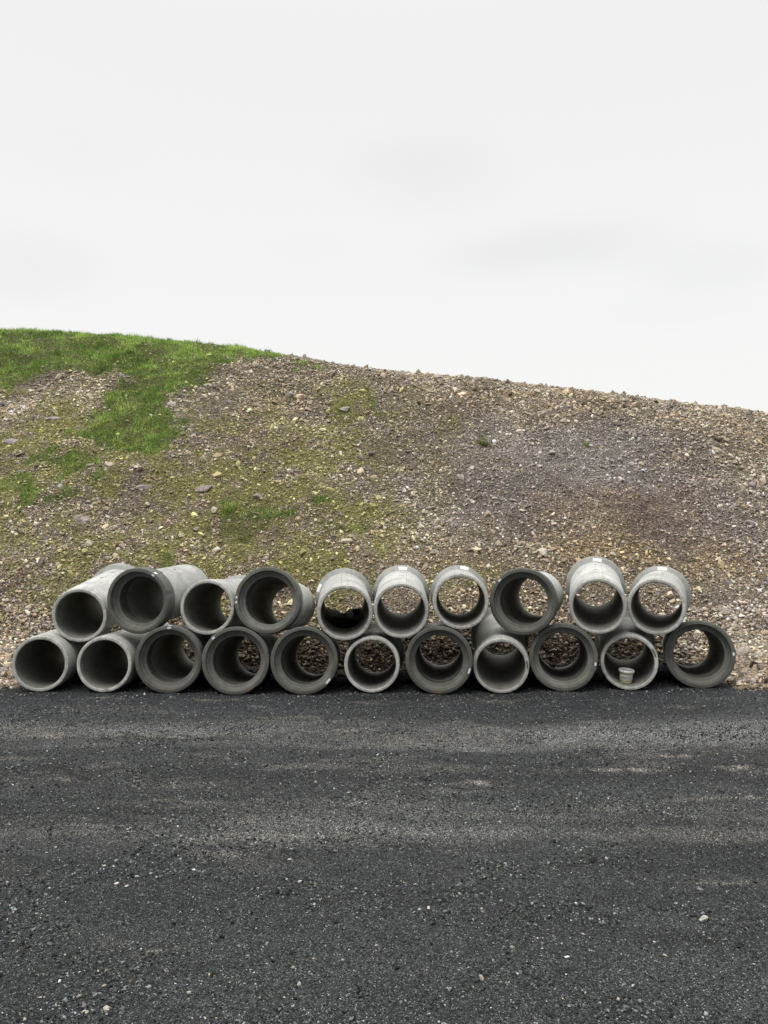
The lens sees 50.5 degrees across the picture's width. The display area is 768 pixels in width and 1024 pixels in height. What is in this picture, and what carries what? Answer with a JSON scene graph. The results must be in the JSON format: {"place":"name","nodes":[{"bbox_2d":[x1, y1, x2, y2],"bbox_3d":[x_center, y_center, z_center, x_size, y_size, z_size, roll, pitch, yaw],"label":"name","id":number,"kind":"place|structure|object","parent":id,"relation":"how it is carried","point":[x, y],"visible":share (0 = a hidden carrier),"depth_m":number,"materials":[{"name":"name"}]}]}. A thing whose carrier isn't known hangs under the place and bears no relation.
{"place":"outdoors","nodes":[
{"label":"outdoors","id":0,"kind":"place"},
{"bbox_2d":[0,679,767,1023],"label":"road","id":1,"kind":"structure","parent":0,"point":[462,761],"depth_m":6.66,"materials":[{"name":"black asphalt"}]},
{"bbox_2d":[471,607,528,692],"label":"concrete pipe","id":2,"kind":"object","parent":1,"relation":"on","point":[507,673],"visible":0.8,"depth_m":13.02,"materials":[{"name":"grey concrete"}]},
{"bbox_2d":[699,915,707,922],"bbox_3d":[2.147,2.746,5.484,0.065,0.056,0.049,0,0,0],"label":"rock","id":3,"kind":"object","parent":1,"relation":"on","point":[703,918],"visible":1,"depth_m":5.47,"materials":[{"name":"stone"}]},
{"bbox_2d":[0,330,767,684],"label":"hillside","id":4,"kind":"structure","parent":0,"point":[170,558],"depth_m":18.77,"materials":[{"name":"gravel"}]},
{"bbox_2d":[4,439,17,443],"bbox_3d":[-9.558,-1.808,20.903,0.344,0.168,0.212,0,0,17],"label":"rock","id":5,"kind":"object","parent":4,"relation":"on","point":[10,440],"visible":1,"depth_m":20.85,"materials":[{"name":"stone"}]},
{"bbox_2d":[45,417,60,420],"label":"rock","id":6,"kind":"object","parent":4,"relation":"on","point":[50,418],"visible":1,"depth_m":21.77,"materials":[{"name":"stone"}]},
{"bbox_2d":[12,628,111,691],"bbox_3d":[-5.351,2.368,13.671,1.024,1.023,2.450,0,-2,-4],"label":"concrete pipe","id":7,"kind":"object","parent":4,"relation":"on","point":[46,661],"visible":0.56,"depth_m":12.85,"materials":[{"name":"grey concrete"}]},
{"bbox_2d":[52,563,134,641],"bbox_3d":[-4.840,1.538,13.970,1.024,1.024,2.450,0,4,-3],"label":"concrete pipe","id":8,"kind":"object","parent":7,"relation":"on","point":[80,612],"visible":0.76,"depth_m":13.30,"materials":[{"name":"grey concrete"}]},
{"bbox_2d":[71,514,90,523],"bbox_3d":[-6.756,0.088,18.100,0.676,0.435,0.649,0,0,0],"label":"rock","id":9,"kind":"object","parent":4,"relation":"on","point":[81,519],"visible":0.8,"depth_m":17.90,"materials":[{"name":"stone"}]},
{"bbox_2d":[104,461,113,466],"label":"rock","id":10,"kind":"object","parent":4,"relation":"on","point":[107,463],"visible":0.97,"depth_m":19.73,"materials":[{"name":"stone"}]},
{"bbox_2d":[77,623,169,691],"bbox_3d":[-4.270,2.382,13.674,1.024,1.024,2.450,0,-2,0],"label":"concrete pipe","id":11,"kind":"object","parent":4,"relation":"on","point":[105,662],"visible":0.58,"depth_m":12.86,"materials":[{"name":"grey concrete"}]},
{"bbox_2d":[135,485,152,489],"bbox_3d":[-5.582,-0.576,18.965,0.412,0.119,0.108,0,0,-7],"label":"rock","id":12,"kind":"object","parent":4,"relation":"on","point":[138,487],"visible":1,"depth_m":18.92,"materials":[{"name":"stone"}]},
{"bbox_2d":[166,401,175,405],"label":"rock","id":13,"kind":"object","parent":4,"relation":"on","point":[172,403],"visible":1,"depth_m":22.21,"materials":[{"name":"stone"}]},
{"bbox_2d":[135,624,214,693],"bbox_3d":[-3.288,2.320,13.621,1.024,1.027,2.452,0,-3,0],"label":"concrete pipe","id":14,"kind":"object","parent":4,"relation":"on","point":[164,663],"visible":0.69,"depth_m":12.56,"materials":[{"name":"grey concrete"}]},
{"bbox_2d":[107,564,206,633],"bbox_3d":[-3.653,1.366,13.534,1.024,1.024,1.900,0,1,10],"label":"concrete pipe","id":15,"kind":"object","parent":14,"relation":"on","point":[141,600],"visible":0.91,"depth_m":12.97,"materials":[{"name":"grey concrete"}]},
{"bbox_2d":[195,485,212,492],"bbox_3d":[-4.182,-0.536,18.872,0.428,0.178,0.232,0,0,0],"label":"rock","id":16,"kind":"object","parent":4,"relation":"on","point":[204,488],"visible":1,"depth_m":18.82,"materials":[{"name":"stone"}]},
{"bbox_2d":[202,626,277,694],"bbox_3d":[-2.265,2.408,13.565,1.024,1.024,2.452,0,-7,0],"label":"concrete pipe","id":17,"kind":"object","parent":4,"relation":"on","point":[225,671],"visible":0.88,"depth_m":12.50,"materials":[{"name":"grey concrete"}]},
{"bbox_2d":[180,575,247,634],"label":"concrete pipe","id":18,"kind":"object","parent":17,"relation":"on","point":[201,610],"visible":0.64,"depth_m":13.13,"materials":[{"name":"grey concrete"}]},
{"bbox_2d":[234,567,314,633],"bbox_3d":[-1.735,1.539,13.709,1.026,1.024,2.452,0,-9,3],"label":"concrete pipe","id":19,"kind":"object","parent":17,"relation":"on","point":[258,590],"visible":0.96,"depth_m":12.69,"materials":[{"name":"grey concrete"}]},
{"bbox_2d":[253,494,262,499],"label":"rock","id":20,"kind":"object","parent":4,"relation":"on","point":[257,496],"visible":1,"depth_m":18.61,"materials":[{"name":"stone"}]},
{"bbox_2d":[0,327,597,665],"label":"grass","id":21,"kind":"structure","parent":4,"relation":"on","point":[80,334],"depth_m":22.72,"materials":[{"name":"green plant"}]},
{"bbox_2d":[270,626,340,694],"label":"concrete pipe","id":22,"kind":"object","parent":4,"relation":"on","point":[290,674],"visible":0.97,"depth_m":12.46,"materials":[{"name":"grey concrete"}]},
{"bbox_2d":[315,568,372,639],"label":"concrete pipe","id":23,"kind":"object","parent":22,"relation":"on","point":[330,582],"visible":0.88,"depth_m":12.93,"materials":[{"name":"grey concrete"}]},
{"bbox_2d":[326,607,362,627],"bbox_3d":[-0.684,1.799,14.008,0.613,0.170,1.553,0,0,-3],"label":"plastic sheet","id":24,"kind":"object","parent":23,"relation":"on","point":[346,619],"visible":0.96,"depth_m":13.63,"materials":[{"name":"black plastic"}]},
{"bbox_2d":[352,608,359,614],"bbox_3d":[-0.494,1.766,14.405,0.154,0.189,0.580,0,0,-5],"label":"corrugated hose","id":25,"kind":"object","parent":23,"relation":"in","point":[355,609],"visible":0.73,"depth_m":14.15,"materials":[{"name":"black plastic"}]},
{"bbox_2d":[339,407,349,411],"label":"rock","id":26,"kind":"object","parent":4,"relation":"on","point":[344,409],"visible":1,"depth_m":22.17,"materials":[{"name":"stone"}]},
{"bbox_2d":[344,623,403,692],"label":"concrete pipe","id":27,"kind":"object","parent":4,"relation":"on","point":[359,677],"visible":0.88,"depth_m":12.92,"materials":[{"name":"grey concrete"}]},
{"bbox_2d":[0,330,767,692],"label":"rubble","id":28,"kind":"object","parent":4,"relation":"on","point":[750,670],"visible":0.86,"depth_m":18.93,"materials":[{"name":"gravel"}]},
{"bbox_2d":[405,621,472,693],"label":"concrete pipe","id":29,"kind":"object","parent":4,"relation":"on","point":[425,674],"visible":0.99,"depth_m":12.47,"materials":[{"name":"grey concrete"}]},
{"bbox_2d":[373,565,428,637],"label":"concrete pipe","id":30,"kind":"object","parent":29,"relation":"on","point":[405,625],"visible":1,"depth_m":13.32,"materials":[{"name":"grey concrete"}]},
{"bbox_2d":[430,565,488,628],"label":"concrete pipe","id":31,"kind":"object","parent":29,"relation":"on","point":[475,615],"visible":1,"depth_m":12.93,"materials":[{"name":"grey concrete"}]},
{"bbox_2d":[471,440,490,444],"bbox_3d":[2.458,-1.756,20.720,0.499,0.127,0.463,0,0,14],"label":"weed tuft","id":32,"kind":"object","parent":4,"relation":"on","point":[481,442],"visible":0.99,"depth_m":20.62,"materials":[{"name":"green plant"}]},
{"bbox_2d":[538,409,553,415],"bbox_3d":[4.370,-2.664,22.118,0.503,0.233,0.262,0,0,-22],"label":"rock","id":33,"kind":"object","parent":4,"relation":"on","point":[544,412],"visible":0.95,"depth_m":22.02,"materials":[{"name":"stone"}]},
{"bbox_2d":[529,623,597,691],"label":"concrete pipe","id":34,"kind":"object","parent":4,"relation":"on","point":[578,672],"visible":0.98,"depth_m":12.50,"materials":[{"name":"grey concrete"}]},
{"bbox_2d":[490,568,562,634],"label":"concrete pipe","id":35,"kind":"object","parent":34,"relation":"on","point":[511,613],"visible":1,"depth_m":12.67,"materials":[{"name":"grey concrete"}]},
{"bbox_2d":[566,556,626,633],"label":"concrete pipe","id":36,"kind":"object","parent":34,"relation":"on","point":[609,616],"visible":1,"depth_m":13.19,"materials":[{"name":"grey concrete"}]},
{"bbox_2d":[559,418,567,422],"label":"rock","id":37,"kind":"object","parent":4,"relation":"on","point":[563,420],"visible":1,"depth_m":21.58,"materials":[{"name":"stone"}]},
{"bbox_2d":[594,611,658,689],"bbox_3d":[4.037,2.293,13.585,1.024,1.024,2.452,0,0,14],"label":"concrete pipe","id":38,"kind":"object","parent":4,"relation":"on","point":[644,664],"visible":0.77,"depth_m":12.89,"materials":[{"name":"grey concrete"}]},
{"bbox_2d":[619,667,634,683],"bbox_3d":[3.752,2.538,12.624,0.242,0.203,0.242,4,5,8],"label":"plastic tub","id":39,"kind":"object","parent":38,"relation":"in","point":[626,675],"visible":1,"depth_m":12.55,"materials":[{"name":"white plastic"}]},
{"bbox_2d":[627,566,690,634],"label":"concrete pipe","id":40,"kind":"object","parent":38,"relation":"on","point":[642,618],"visible":1,"depth_m":13.07,"materials":[{"name":"grey concrete"}]},
{"bbox_2d":[662,620,735,687],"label":"concrete pipe","id":41,"kind":"object","parent":4,"relation":"on","point":[714,667],"visible":0.98,"depth_m":12.53,"materials":[{"name":"grey concrete"}]},
{"bbox_2d":[717,607,732,614],"bbox_3d":[6.594,1.906,15.712,0.308,0.152,0.220,0,0,-26],"label":"rock","id":42,"kind":"object","parent":4,"relation":"on","point":[728,611],"visible":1,"depth_m":15.65,"materials":[{"name":"stone"}]},
{"bbox_2d":[736,646,752,655],"bbox_3d":[6.368,2.477,14.271,0.386,0.216,0.309,0,0,0],"label":"rock","id":43,"kind":"object","parent":4,"relation":"on","point":[742,650],"visible":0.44,"depth_m":14.28,"materials":[{"name":"stone"}]},
{"bbox_2d":[0,0,767,412],"label":"sky","id":44,"kind":"structure","parent":0,"point":[561,193],"materials":[{"name":"white"}]}
]}

